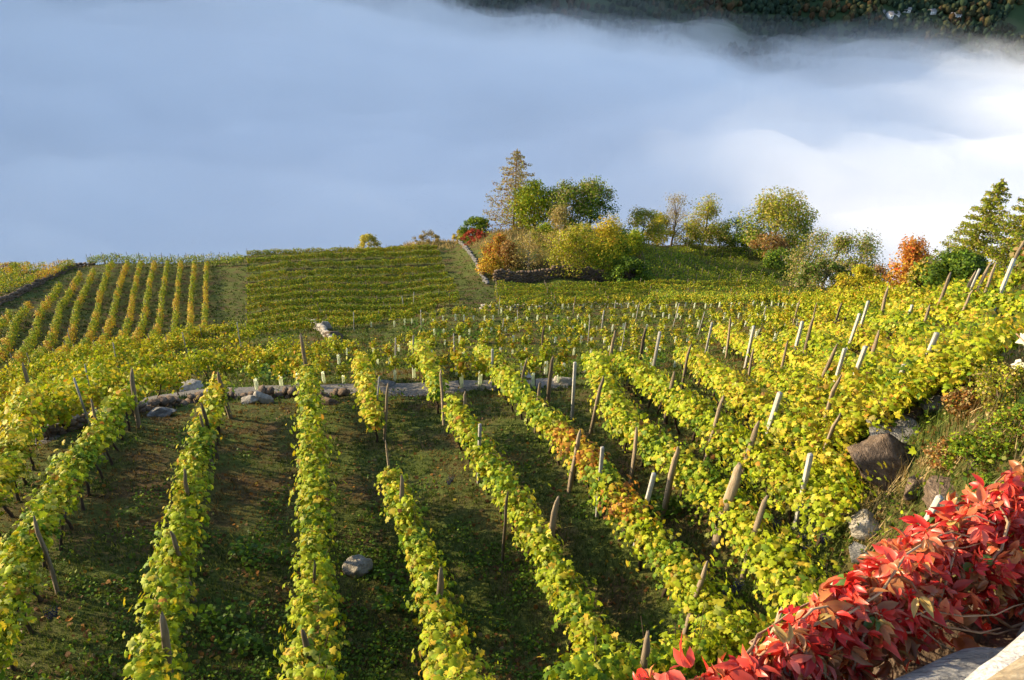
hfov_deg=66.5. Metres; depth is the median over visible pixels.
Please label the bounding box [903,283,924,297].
grapevine
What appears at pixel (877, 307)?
grapevine
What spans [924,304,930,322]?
vine stake
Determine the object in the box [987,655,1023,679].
hand rail
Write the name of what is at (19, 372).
grapevine
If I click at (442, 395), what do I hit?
vine stake
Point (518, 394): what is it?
grapevine
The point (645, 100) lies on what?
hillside
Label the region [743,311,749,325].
young vine
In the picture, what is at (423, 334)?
young vine
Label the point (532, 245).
shrub
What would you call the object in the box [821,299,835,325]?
grapevine
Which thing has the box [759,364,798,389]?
grapevine
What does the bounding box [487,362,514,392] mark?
grapevine
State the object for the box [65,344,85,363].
grapevine
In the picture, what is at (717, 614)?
grapevine
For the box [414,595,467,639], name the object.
grapevine
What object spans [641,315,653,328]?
young vine
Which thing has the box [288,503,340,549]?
grapevine
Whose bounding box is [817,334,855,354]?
grapevine
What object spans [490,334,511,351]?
young vine
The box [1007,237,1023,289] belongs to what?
broadleaf tree
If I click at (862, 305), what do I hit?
grapevine
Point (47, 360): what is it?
grapevine
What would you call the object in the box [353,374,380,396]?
grapevine
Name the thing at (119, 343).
grapevine
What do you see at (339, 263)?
vine row
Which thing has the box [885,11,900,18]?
house
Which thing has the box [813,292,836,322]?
grapevine
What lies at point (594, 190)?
broadleaf tree
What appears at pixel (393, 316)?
young vine
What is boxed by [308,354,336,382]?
young vine
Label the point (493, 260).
shrub
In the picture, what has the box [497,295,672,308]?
vine row
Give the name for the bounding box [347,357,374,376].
grapevine
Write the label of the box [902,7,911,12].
house
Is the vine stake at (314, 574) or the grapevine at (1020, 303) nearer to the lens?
the vine stake at (314, 574)
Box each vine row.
[0,258,69,284]
[0,258,75,294]
[0,261,20,273]
[0,261,32,270]
[0,261,46,274]
[0,300,33,365]
[0,308,12,333]
[6,281,63,367]
[23,268,82,367]
[48,267,96,356]
[72,260,114,353]
[86,252,243,266]
[90,251,243,264]
[92,259,130,352]
[112,259,144,346]
[128,258,158,350]
[145,258,170,346]
[161,259,183,349]
[179,260,196,344]
[198,260,210,338]
[244,277,454,296]
[244,310,383,335]
[245,243,437,255]
[245,270,447,289]
[245,283,456,304]
[245,289,458,311]
[245,293,459,320]
[245,303,436,326]
[246,248,440,263]
[246,256,442,273]
[246,264,444,281]
[494,281,794,293]
[494,286,813,299]
[495,278,783,290]
[496,289,824,306]
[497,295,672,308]
[638,244,735,254]
[640,246,738,258]
[640,250,743,263]
[641,253,748,265]
[643,256,753,269]
[647,259,758,273]
[647,266,766,277]
[648,264,762,275]
[648,273,776,284]
[653,269,773,281]
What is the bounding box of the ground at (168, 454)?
[0,228,1023,679]
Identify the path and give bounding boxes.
[35,378,567,444]
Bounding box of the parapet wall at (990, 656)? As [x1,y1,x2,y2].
[833,591,1023,679]
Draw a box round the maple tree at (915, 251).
[882,233,935,289]
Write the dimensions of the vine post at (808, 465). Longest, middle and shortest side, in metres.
2.070 x 0.080 x 0.080 m
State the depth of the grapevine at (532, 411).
22.21 m
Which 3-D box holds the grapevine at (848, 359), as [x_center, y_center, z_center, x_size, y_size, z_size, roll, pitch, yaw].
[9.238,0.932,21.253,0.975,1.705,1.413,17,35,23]
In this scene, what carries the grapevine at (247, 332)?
on the ground at (168, 454)
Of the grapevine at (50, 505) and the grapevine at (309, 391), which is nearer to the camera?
the grapevine at (50, 505)
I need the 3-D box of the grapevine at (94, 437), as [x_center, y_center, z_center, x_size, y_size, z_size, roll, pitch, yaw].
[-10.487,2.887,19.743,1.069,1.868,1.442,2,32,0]
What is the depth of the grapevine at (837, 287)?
53.63 m
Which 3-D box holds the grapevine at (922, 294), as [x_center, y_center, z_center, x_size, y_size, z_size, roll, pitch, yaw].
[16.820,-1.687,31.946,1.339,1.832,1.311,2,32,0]
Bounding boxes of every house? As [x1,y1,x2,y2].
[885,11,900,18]
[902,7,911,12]
[927,8,937,14]
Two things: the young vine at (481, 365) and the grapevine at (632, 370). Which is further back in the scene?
the young vine at (481, 365)
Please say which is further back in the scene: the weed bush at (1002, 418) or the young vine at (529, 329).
the young vine at (529, 329)
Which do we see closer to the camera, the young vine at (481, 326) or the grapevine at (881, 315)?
the grapevine at (881, 315)
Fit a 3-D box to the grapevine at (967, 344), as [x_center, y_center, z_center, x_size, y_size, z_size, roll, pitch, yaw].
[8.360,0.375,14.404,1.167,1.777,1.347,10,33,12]
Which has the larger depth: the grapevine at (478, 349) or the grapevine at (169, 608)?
the grapevine at (478, 349)
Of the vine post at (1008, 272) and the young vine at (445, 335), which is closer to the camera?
the vine post at (1008, 272)
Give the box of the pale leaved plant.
[1011,333,1023,368]
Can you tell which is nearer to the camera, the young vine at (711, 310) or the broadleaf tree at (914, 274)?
the broadleaf tree at (914, 274)
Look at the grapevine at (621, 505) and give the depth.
16.40 m
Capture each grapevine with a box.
[0,362,11,381]
[0,362,27,387]
[0,367,12,383]
[0,376,17,404]
[0,380,49,414]
[0,384,47,424]
[0,391,44,415]
[0,398,9,412]
[0,414,46,470]
[0,429,41,484]
[0,450,32,500]
[0,458,32,517]
[0,481,22,536]
[0,527,52,601]
[0,552,57,633]
[0,598,34,670]
[0,616,36,679]
[1,381,24,407]
[1,402,47,456]
[2,368,35,395]
[4,388,46,442]
[5,359,34,371]
[5,386,47,408]
[9,387,44,426]
[10,363,34,382]
[12,508,64,569]
[13,374,72,439]
[16,382,41,392]
[17,380,43,386]
[19,485,76,549]
[26,358,39,376]
[29,378,53,386]
[30,351,52,376]
[31,465,84,529]
[33,348,57,371]
[33,367,53,381]
[37,371,65,394]
[38,449,93,510]
[42,358,65,380]
[43,381,63,403]
[44,347,64,365]
[44,375,86,426]
[47,356,76,384]
[47,367,57,378]
[48,371,90,429]
[51,345,69,366]
[51,437,103,495]
[57,348,72,365]
[57,371,100,418]
[60,355,77,377]
[61,368,85,408]
[64,357,93,381]
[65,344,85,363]
[66,362,103,403]
[67,353,84,373]
[68,424,115,479]
[69,344,83,364]
[75,351,99,373]
[76,342,89,363]
[78,406,124,464]
[82,343,94,359]
[82,354,129,397]
[82,355,119,402]
[83,356,102,378]
[84,374,110,409]
[88,340,116,375]
[88,406,140,450]
[90,336,106,359]
[91,366,135,379]
[97,344,109,359]
[100,356,130,370]
[100,395,131,440]
[102,338,136,365]
[103,346,122,364]
[103,386,143,430]
[104,336,119,354]
[107,361,148,396]
[109,616,194,677]
[111,330,130,352]
[111,360,147,377]
[111,379,148,415]
[120,334,138,348]
[122,585,197,646]
[122,655,184,679]
[124,349,137,365]
[125,348,176,373]
[125,359,184,399]
[130,340,141,353]
[134,336,157,360]
[134,366,155,386]
[137,334,157,346]
[140,551,203,612]
[143,364,169,390]
[145,332,161,344]
[146,339,168,358]
[146,348,184,369]
[147,524,204,593]
[148,368,204,394]
[150,341,170,360]
[151,358,176,386]
[154,505,210,571]
[161,490,213,542]
[162,333,194,354]
[166,463,213,526]
[167,357,190,377]
[168,351,194,369]
[170,438,214,480]
[171,460,215,497]
[173,337,207,350]
[174,321,187,340]
[176,343,231,376]
[177,427,216,466]
[178,346,201,377]
[180,326,191,336]
[183,412,221,463]
[187,344,229,368]
[189,337,219,350]
[190,323,205,338]
[192,401,225,445]
[194,394,230,433]
[196,329,212,338]
[200,320,224,335]
[202,349,244,375]
[202,383,227,424]
[203,335,232,348]
[206,372,234,414]
[208,344,237,360]
[210,322,234,336]
[210,332,251,346]
[215,342,266,376]
[216,339,249,366]
[217,319,244,336]
[228,324,260,347]
[244,346,266,358]
[253,347,284,369]
[257,345,301,366]
[259,336,296,353]
[266,631,347,679]
[268,335,294,356]
[270,604,349,673]
[279,660,346,679]
[281,347,329,371]
[281,521,344,572]
[282,575,346,630]
[286,412,327,447]
[288,481,336,518]
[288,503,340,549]
[289,336,309,354]
[289,549,342,603]
[290,451,330,477]
[290,463,346,503]
[292,373,323,395]
[292,434,340,473]
[293,362,326,382]
[293,423,336,455]
[294,385,328,419]
[294,400,326,429]
[295,383,325,403]
[297,368,322,392]
[305,339,330,354]
[319,332,330,357]
[331,341,349,355]
[345,356,374,379]
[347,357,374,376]
[349,349,372,374]
[350,363,378,389]
[351,351,373,375]
[352,378,380,408]
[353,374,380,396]
[353,385,382,410]
[358,398,391,441]
[374,473,420,517]
[376,460,408,495]
[385,493,429,535]
[387,511,436,572]
[403,569,456,625]
[405,538,457,599]
[410,340,430,351]
[411,621,484,666]
[411,656,495,679]
[413,345,434,369]
[414,349,435,371]
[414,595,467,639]
[415,351,436,367]
[418,644,489,679]
[419,357,441,377]
[420,354,436,377]
[422,365,445,404]
[422,367,445,386]
[424,376,450,413]
[441,394,469,436]
[446,401,477,450]
[446,440,508,494]
[453,415,488,463]
[459,424,498,476]
[470,342,484,355]
[474,343,493,353]
[475,347,499,377]
[476,344,496,352]
[482,347,504,372]
[482,450,519,513]
[485,350,510,371]
[485,366,510,399]
[487,355,507,387]
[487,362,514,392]
[491,482,550,532]
[492,364,526,404]
[502,375,530,412]
[505,375,535,419]
[507,495,549,558]
[513,524,566,588]
[516,384,548,431]
[521,399,553,441]
[528,406,570,453]
[536,555,582,617]
[538,635,642,679]
[545,418,581,464]
[549,574,608,651]
[551,428,608,480]
[557,613,619,663]
[572,441,610,498]
[578,457,626,518]
[581,348,605,369]
[582,349,604,380]
[582,353,616,373]
[583,355,615,378]
[584,362,615,386]
[584,369,621,413]
[587,381,626,419]
[589,369,624,405]
[591,639,686,679]
[596,384,635,429]
[597,474,656,541]
[601,398,641,441]
[606,408,647,452]
[610,350,633,381]
[611,350,638,387]
[612,499,681,571]
[615,351,647,390]
[619,413,663,466]
[624,360,652,396]
[629,362,668,400]
[633,426,701,483]
[636,369,668,407]
[639,532,694,597]
[639,615,728,679]
[640,369,678,413]
[643,376,694,424]
[652,436,722,498]
[662,393,717,441]
[663,384,702,434]
[663,553,737,630]
[673,345,691,371]
[673,345,711,378]
[676,454,733,520]
[677,341,705,376]
[677,585,768,662]
[682,350,712,382]
[684,400,743,455]
[688,608,781,675]
[689,351,716,387]
[689,356,724,394]
[691,470,767,544]
[693,360,738,400]
[693,415,759,472]
[696,366,733,405]
[705,370,753,413]
[711,423,784,487]
[712,324,719,343]
[713,492,804,566]
[714,321,728,343]
[716,320,734,342]
[717,325,737,341]
[717,326,732,347]
[718,375,770,420]
[720,328,736,346]
[721,331,732,353]
[722,380,770,427]
[723,523,815,600]
[724,329,750,355]
[729,332,749,356]
[732,332,746,357]
[734,336,747,360]
[735,334,754,362]
[735,384,785,430]
[738,334,767,361]
[741,435,814,497]
[742,336,770,365]
[746,335,778,356]
[747,348,786,392]
[749,390,807,446]
[752,339,776,358]
[752,359,789,387]
[754,535,853,622]
[758,365,800,402]
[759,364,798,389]
[760,343,789,359]
[760,459,836,530]
[763,303,779,322]
[763,340,797,362]
[766,401,836,467]
[769,327,797,342]
[772,310,785,329]
[772,346,806,365]
[774,364,813,405]
[774,371,829,414]
[779,326,803,343]
[780,307,793,331]
[781,446,915,552]
[784,350,816,370]
[784,412,856,474]
[785,327,807,344]
[786,376,840,419]
[789,332,807,348]
[789,353,823,371]
[791,298,818,321]
[791,430,867,493]
[792,332,806,350]
[794,294,812,309]
[797,383,865,443]
[799,294,815,306]
[799,332,825,354]
[799,354,826,372]
[800,355,831,378]
[801,334,829,356]
[802,311,824,331]
[803,299,824,322]
[804,360,847,380]
[807,314,834,331]
[807,329,836,356]
[811,321,832,334]
[812,334,848,357]
[813,287,823,296]
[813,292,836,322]
[814,390,895,455]
[815,324,826,334]
[816,319,846,334]
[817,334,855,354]
[818,355,855,383]
[819,322,849,335]
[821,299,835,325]
[822,362,875,395]
[823,348,856,360]
[824,344,854,360]
[826,364,885,397]
[827,295,853,321]
[829,283,842,297]
[831,320,853,334]
[832,288,848,317]
[833,352,859,362]
[835,300,854,323]
[835,319,873,338]
[835,351,858,370]
[837,284,850,296]
[839,324,868,350]
[839,373,900,428]
[841,285,858,298]
[842,295,856,323]
[843,323,877,352]
[843,351,898,378]
[844,347,891,368]
[845,288,862,305]
[847,348,891,370]
[848,302,873,330]
[850,346,930,400]
[851,324,885,351]
[852,286,879,313]
[852,290,868,324]
[853,305,879,324]
[854,374,931,437]
[857,327,896,352]
[859,309,878,326]
[861,279,883,301]
[863,307,887,323]
[866,336,899,353]
[869,285,882,307]
[869,310,884,329]
[870,307,905,331]
[870,351,911,381]
[871,304,907,337]
[874,288,900,307]
[875,281,892,295]
[876,335,910,354]
[876,357,951,411]
[879,333,918,356]
[880,280,907,313]
[882,279,910,300]
[884,303,921,342]
[887,294,907,311]
[888,291,913,312]
[888,315,928,335]
[888,333,944,361]
[889,328,939,359]
[890,335,929,358]
[892,332,942,358]
[892,333,966,403]
[894,290,925,310]
[895,318,923,337]
[896,328,960,363]
[896,344,972,403]
[898,315,942,340]
[900,296,926,312]
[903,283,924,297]
[906,295,936,317]
[910,284,935,298]
[911,298,939,319]
[911,319,950,338]
[916,326,948,338]
[919,297,953,325]
[923,278,959,297]
[924,284,942,299]
[928,317,1023,407]
[931,289,971,325]
[933,280,963,300]
[936,300,982,326]
[937,322,1008,392]
[938,281,983,301]
[939,320,980,338]
[939,320,983,340]
[945,318,989,336]
[949,277,970,288]
[949,323,986,350]
[951,301,999,328]
[956,283,999,306]
[957,271,1001,298]
[958,305,999,326]
[971,309,1000,322]
[972,311,1007,366]
[974,311,1008,328]
[975,287,1018,312]
[976,310,1021,361]
[982,311,1023,370]
[985,285,1023,314]
[986,268,1023,297]
[1010,291,1023,311]
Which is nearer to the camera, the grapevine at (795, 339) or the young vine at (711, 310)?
the grapevine at (795, 339)
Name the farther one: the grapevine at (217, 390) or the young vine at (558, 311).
the young vine at (558, 311)
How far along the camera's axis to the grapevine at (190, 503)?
16.42 m
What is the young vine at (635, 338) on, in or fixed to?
on the ground at (168, 454)
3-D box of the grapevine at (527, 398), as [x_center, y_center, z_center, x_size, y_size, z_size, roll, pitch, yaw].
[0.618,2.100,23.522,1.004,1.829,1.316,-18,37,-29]
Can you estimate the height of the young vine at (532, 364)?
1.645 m
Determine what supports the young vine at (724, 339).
on the ground at (168, 454)
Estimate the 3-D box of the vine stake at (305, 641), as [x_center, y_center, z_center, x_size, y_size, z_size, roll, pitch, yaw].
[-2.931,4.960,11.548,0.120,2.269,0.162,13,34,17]
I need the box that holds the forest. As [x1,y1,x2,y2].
[0,0,1023,83]
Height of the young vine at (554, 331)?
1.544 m
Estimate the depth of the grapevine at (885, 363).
16.52 m
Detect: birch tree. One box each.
[538,199,574,259]
[778,224,832,286]
[795,230,860,288]
[825,227,885,288]
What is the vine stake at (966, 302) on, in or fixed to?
on the ground at (168, 454)
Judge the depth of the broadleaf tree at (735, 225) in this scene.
136.63 m
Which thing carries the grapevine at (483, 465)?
on the ground at (168, 454)
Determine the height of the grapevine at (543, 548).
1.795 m
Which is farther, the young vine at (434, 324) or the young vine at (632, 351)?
the young vine at (434, 324)
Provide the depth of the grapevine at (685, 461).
17.06 m
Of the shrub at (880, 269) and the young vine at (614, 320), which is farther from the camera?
the shrub at (880, 269)
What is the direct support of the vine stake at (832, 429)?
on the ground at (168, 454)
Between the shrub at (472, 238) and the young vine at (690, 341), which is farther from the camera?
the shrub at (472, 238)
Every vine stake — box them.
[22,362,29,383]
[33,515,59,594]
[90,399,106,459]
[130,368,140,427]
[160,611,173,672]
[170,531,196,602]
[183,468,189,494]
[199,414,213,465]
[201,403,219,459]
[217,371,232,418]
[300,334,307,365]
[301,629,311,658]
[313,560,315,583]
[383,383,388,441]
[385,440,389,469]
[399,475,403,541]
[436,567,443,605]
[439,370,444,425]
[463,391,466,412]
[501,491,507,563]
[516,357,527,412]
[534,382,540,432]
[540,325,544,372]
[545,355,553,406]
[548,496,559,538]
[567,429,580,493]
[588,376,603,434]
[609,331,615,365]
[628,427,637,482]
[638,329,645,359]
[640,630,649,668]
[661,446,679,515]
[663,371,674,423]
[681,344,691,388]
[682,561,707,637]
[703,396,723,461]
[711,462,741,546]
[725,316,730,356]
[739,421,759,487]
[740,495,768,578]
[747,348,753,377]
[768,607,782,636]
[773,340,787,401]
[792,300,799,324]
[803,316,814,353]
[817,344,837,385]
[817,413,840,471]
[821,375,841,427]
[834,303,841,324]
[871,330,878,353]
[881,286,888,314]
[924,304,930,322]
[937,271,950,304]
[957,289,972,325]
[964,271,975,298]
[976,262,990,290]
[980,262,995,307]
[1013,240,1023,258]
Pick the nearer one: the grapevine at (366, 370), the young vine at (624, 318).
the grapevine at (366, 370)
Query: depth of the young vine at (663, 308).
68.96 m
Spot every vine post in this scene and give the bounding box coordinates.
[73,378,90,426]
[374,377,379,430]
[477,423,481,483]
[491,349,493,388]
[570,362,576,418]
[595,446,604,518]
[633,472,655,545]
[652,331,661,365]
[705,322,712,354]
[744,325,755,366]
[760,391,782,452]
[792,453,813,529]
[794,321,803,350]
[833,348,846,381]
[848,313,860,349]
[853,345,867,376]
[855,301,869,346]
[905,332,939,406]
[924,494,943,520]
[968,269,980,292]
[991,258,1015,316]
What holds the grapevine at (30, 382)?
on the ground at (168, 454)
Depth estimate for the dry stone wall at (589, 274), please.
102.01 m
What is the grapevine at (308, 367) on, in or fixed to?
on the ground at (168, 454)
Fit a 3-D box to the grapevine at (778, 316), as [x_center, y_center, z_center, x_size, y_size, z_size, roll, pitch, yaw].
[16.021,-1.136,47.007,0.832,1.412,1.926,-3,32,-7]
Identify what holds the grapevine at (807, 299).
on the ground at (168, 454)
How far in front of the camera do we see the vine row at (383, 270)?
103.63 m
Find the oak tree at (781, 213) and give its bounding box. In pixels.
[729,185,820,260]
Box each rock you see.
[147,407,176,416]
[180,379,203,391]
[241,395,257,403]
[253,391,273,403]
[317,321,332,329]
[321,395,338,404]
[324,331,342,342]
[375,379,396,386]
[553,376,576,385]
[847,433,910,491]
[848,509,880,540]
[848,541,871,562]
[865,412,920,442]
[903,475,925,501]
[905,407,925,421]
[920,395,945,413]
[922,475,962,512]
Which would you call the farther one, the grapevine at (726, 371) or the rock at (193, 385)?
the rock at (193, 385)
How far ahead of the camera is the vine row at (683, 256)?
119.71 m
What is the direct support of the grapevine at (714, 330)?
on the ground at (168, 454)
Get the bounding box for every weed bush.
[849,430,870,442]
[922,436,959,472]
[939,428,1003,486]
[941,387,980,420]
[965,357,1023,412]
[976,401,1023,458]
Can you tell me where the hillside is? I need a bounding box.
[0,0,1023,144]
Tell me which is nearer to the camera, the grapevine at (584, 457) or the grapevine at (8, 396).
the grapevine at (584, 457)
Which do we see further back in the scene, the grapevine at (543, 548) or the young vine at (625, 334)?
the young vine at (625, 334)
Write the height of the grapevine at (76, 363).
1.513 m
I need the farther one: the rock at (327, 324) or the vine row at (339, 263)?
the vine row at (339, 263)
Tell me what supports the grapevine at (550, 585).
on the ground at (168, 454)
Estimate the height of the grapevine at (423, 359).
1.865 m
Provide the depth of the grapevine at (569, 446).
19.36 m
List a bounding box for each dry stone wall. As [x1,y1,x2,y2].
[0,262,95,305]
[40,384,350,436]
[310,319,334,342]
[458,238,488,284]
[479,301,651,308]
[493,265,644,282]
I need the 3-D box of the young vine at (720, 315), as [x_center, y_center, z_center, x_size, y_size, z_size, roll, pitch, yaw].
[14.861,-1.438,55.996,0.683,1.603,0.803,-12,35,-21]
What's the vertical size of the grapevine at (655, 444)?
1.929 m
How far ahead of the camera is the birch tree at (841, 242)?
95.79 m
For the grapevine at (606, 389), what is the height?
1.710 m
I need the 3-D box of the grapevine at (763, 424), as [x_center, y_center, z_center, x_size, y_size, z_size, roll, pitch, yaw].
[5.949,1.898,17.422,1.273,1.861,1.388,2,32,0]
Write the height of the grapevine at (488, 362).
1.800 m
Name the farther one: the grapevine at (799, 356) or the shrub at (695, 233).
the shrub at (695, 233)
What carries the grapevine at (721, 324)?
on the ground at (168, 454)
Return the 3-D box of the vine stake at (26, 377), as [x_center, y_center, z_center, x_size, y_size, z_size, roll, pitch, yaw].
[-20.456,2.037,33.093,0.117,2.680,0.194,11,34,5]
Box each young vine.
[239,359,265,389]
[244,344,266,360]
[268,353,290,385]
[271,345,285,357]
[285,353,305,384]
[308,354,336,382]
[312,349,324,358]
[325,338,346,363]
[328,333,342,347]
[335,362,349,382]
[342,339,350,354]
[347,338,362,355]
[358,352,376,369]
[366,314,375,326]
[369,337,377,351]
[372,349,384,364]
[382,341,394,361]
[385,355,406,380]
[389,311,397,326]
[393,331,403,351]
[399,309,408,324]
[402,329,414,347]
[403,351,419,378]
[407,310,415,323]
[418,331,429,339]
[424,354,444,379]
[425,327,432,340]
[425,335,440,352]
[428,311,435,323]
[430,319,439,335]
[435,353,447,366]
[438,308,445,320]
[438,319,450,334]
[441,329,448,343]
[442,345,472,376]
[448,341,458,351]
[450,350,471,387]
[451,323,464,343]
[452,306,460,320]
[457,337,469,355]
[460,305,468,320]
[464,317,474,334]
[468,348,490,385]
[469,308,477,318]
[471,349,484,372]
[473,332,490,347]
[479,321,486,330]
[480,306,490,320]
[480,328,493,337]
[485,318,494,331]
[488,302,498,308]
[490,308,497,318]
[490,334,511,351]
[495,325,505,337]
[497,299,506,312]
[501,318,510,331]
[504,309,512,319]
[505,321,520,341]
[506,299,514,310]
[507,338,516,354]
[512,347,532,373]
[515,316,523,327]
[515,334,532,354]
[521,353,546,385]
[522,324,536,337]
[523,308,530,320]
[526,297,532,310]
[533,297,540,308]
[533,306,542,320]
[536,318,548,328]
[537,326,547,334]
[537,342,558,374]
[540,335,553,347]
[543,309,550,319]
[545,317,555,330]
[547,326,561,342]
[553,308,562,319]
[553,361,567,382]
[554,345,577,372]
[556,333,569,348]
[559,295,565,308]
[560,318,568,329]
[563,326,575,341]
[566,296,570,307]
[570,318,578,327]
[570,336,581,354]
[574,305,584,318]
[575,322,587,342]
[579,351,589,371]
[580,313,590,329]
[585,306,593,318]
[586,337,596,352]
[588,294,595,307]
[588,327,597,340]
[592,318,599,329]
[599,326,613,343]
[602,348,616,359]
[603,335,618,348]
[606,314,618,330]
[609,307,616,317]
[616,335,626,350]
[618,327,629,340]
[621,314,630,329]
[623,343,639,355]
[625,294,632,307]
[628,317,637,324]
[629,306,636,316]
[629,323,642,342]
[630,332,641,349]
[639,304,645,316]
[640,336,654,350]
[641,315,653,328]
[644,336,662,367]
[645,326,656,339]
[647,295,654,308]
[654,334,668,354]
[657,321,668,335]
[659,316,671,328]
[660,303,666,317]
[662,296,670,306]
[666,347,676,366]
[668,308,673,318]
[669,327,684,341]
[673,291,681,307]
[673,336,685,347]
[679,307,684,318]
[681,295,690,306]
[682,324,696,341]
[685,315,693,328]
[687,334,696,346]
[691,295,699,307]
[695,309,705,327]
[700,329,715,350]
[702,318,715,332]
[703,296,710,308]
[707,313,716,321]
[709,307,716,320]
[715,310,724,323]
[716,294,725,306]
[720,336,725,352]
[721,300,730,319]
[725,311,734,322]
[728,295,735,307]
[729,304,737,315]
[731,313,736,325]
[736,294,744,305]
[736,301,742,318]
[736,319,745,332]
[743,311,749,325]
[745,302,756,319]
[747,316,757,333]
[748,307,759,318]
[749,311,764,336]
[750,291,759,305]
[754,303,761,315]
[759,324,777,343]
[760,292,767,305]
[764,319,775,332]
[767,316,786,340]
[769,291,778,305]
[777,291,783,305]
[778,323,795,333]
[782,303,795,325]
[784,294,789,304]
[790,291,798,306]
[794,308,800,325]
[798,312,815,326]
[808,290,818,298]
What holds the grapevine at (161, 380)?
on the ground at (168, 454)
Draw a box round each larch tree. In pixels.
[481,148,538,236]
[930,178,1011,285]
[948,196,1023,285]
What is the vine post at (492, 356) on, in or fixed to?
on the ground at (168, 454)
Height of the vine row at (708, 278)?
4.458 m
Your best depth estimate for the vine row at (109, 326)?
81.61 m
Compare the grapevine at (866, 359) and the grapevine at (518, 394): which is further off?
the grapevine at (518, 394)
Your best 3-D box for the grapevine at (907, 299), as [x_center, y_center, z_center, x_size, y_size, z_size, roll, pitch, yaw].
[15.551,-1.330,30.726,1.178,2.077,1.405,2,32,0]
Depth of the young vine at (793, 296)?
63.79 m
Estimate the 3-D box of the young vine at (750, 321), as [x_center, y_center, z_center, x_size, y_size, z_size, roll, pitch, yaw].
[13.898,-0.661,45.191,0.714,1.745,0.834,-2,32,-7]
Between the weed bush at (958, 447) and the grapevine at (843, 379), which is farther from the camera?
the grapevine at (843, 379)
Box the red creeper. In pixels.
[632,460,1023,679]
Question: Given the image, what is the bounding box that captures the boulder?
[342,554,372,577]
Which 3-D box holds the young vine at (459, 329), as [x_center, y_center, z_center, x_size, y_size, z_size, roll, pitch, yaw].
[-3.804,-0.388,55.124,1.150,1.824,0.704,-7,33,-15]
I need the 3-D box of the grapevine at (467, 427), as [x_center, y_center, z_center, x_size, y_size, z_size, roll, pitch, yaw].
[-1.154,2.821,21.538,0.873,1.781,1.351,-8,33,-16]
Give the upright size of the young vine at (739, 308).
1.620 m
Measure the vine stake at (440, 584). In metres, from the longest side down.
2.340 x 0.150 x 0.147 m
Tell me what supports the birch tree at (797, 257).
on the ground at (168, 454)
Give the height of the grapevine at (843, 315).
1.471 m
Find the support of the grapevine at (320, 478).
on the ground at (168, 454)
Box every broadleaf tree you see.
[504,177,557,231]
[539,177,593,230]
[573,175,621,224]
[620,204,668,246]
[641,213,677,245]
[658,193,699,245]
[678,191,724,246]
[716,216,751,248]
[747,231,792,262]
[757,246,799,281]
[906,256,942,290]
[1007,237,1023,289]
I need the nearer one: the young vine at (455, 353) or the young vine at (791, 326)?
the young vine at (455, 353)
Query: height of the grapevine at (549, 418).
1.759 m
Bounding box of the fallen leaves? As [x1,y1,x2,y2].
[0,372,1022,679]
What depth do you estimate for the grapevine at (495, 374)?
27.49 m
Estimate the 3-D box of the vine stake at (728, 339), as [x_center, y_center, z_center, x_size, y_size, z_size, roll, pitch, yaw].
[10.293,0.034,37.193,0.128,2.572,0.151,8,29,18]
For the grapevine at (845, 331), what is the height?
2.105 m
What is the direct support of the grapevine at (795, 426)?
on the ground at (168, 454)
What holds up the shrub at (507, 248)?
on the ground at (168, 454)
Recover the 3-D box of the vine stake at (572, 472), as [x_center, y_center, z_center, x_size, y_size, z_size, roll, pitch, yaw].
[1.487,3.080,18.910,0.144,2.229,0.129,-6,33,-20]
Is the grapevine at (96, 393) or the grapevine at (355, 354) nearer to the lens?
the grapevine at (96, 393)
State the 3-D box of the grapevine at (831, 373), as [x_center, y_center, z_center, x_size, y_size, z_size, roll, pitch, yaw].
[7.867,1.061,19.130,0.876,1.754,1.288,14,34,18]
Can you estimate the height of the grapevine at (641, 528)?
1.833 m
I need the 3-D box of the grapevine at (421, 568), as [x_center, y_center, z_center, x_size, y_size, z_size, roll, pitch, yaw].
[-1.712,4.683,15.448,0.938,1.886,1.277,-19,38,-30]
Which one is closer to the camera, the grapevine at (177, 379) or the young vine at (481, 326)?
the grapevine at (177, 379)
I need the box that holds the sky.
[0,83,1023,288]
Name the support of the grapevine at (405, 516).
on the ground at (168, 454)
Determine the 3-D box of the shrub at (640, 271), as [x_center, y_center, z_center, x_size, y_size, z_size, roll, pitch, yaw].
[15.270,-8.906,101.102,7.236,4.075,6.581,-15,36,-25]
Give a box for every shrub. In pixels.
[354,233,381,249]
[411,230,439,244]
[451,230,467,243]
[458,216,491,243]
[460,228,490,245]
[474,252,504,277]
[478,232,515,266]
[495,239,524,267]
[506,223,549,270]
[512,219,531,230]
[530,222,557,250]
[543,225,591,278]
[562,220,600,249]
[579,213,631,280]
[601,225,634,261]
[602,255,654,286]
[623,226,649,256]
[672,222,705,249]
[701,219,737,252]
[734,226,768,257]
[785,229,808,265]
[794,258,860,291]
[824,279,859,294]
[835,263,889,288]
[866,262,891,281]
[918,247,995,293]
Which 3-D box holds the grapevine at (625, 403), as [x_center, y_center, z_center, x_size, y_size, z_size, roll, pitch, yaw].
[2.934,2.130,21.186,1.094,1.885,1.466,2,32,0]
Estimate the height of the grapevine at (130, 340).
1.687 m
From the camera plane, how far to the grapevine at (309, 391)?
25.30 m
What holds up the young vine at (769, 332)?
on the ground at (168, 454)
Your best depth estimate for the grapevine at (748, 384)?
20.61 m
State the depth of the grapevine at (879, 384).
15.41 m
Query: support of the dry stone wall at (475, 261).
on the ground at (168, 454)
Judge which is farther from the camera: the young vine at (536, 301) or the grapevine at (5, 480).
the young vine at (536, 301)
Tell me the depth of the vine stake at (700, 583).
13.12 m

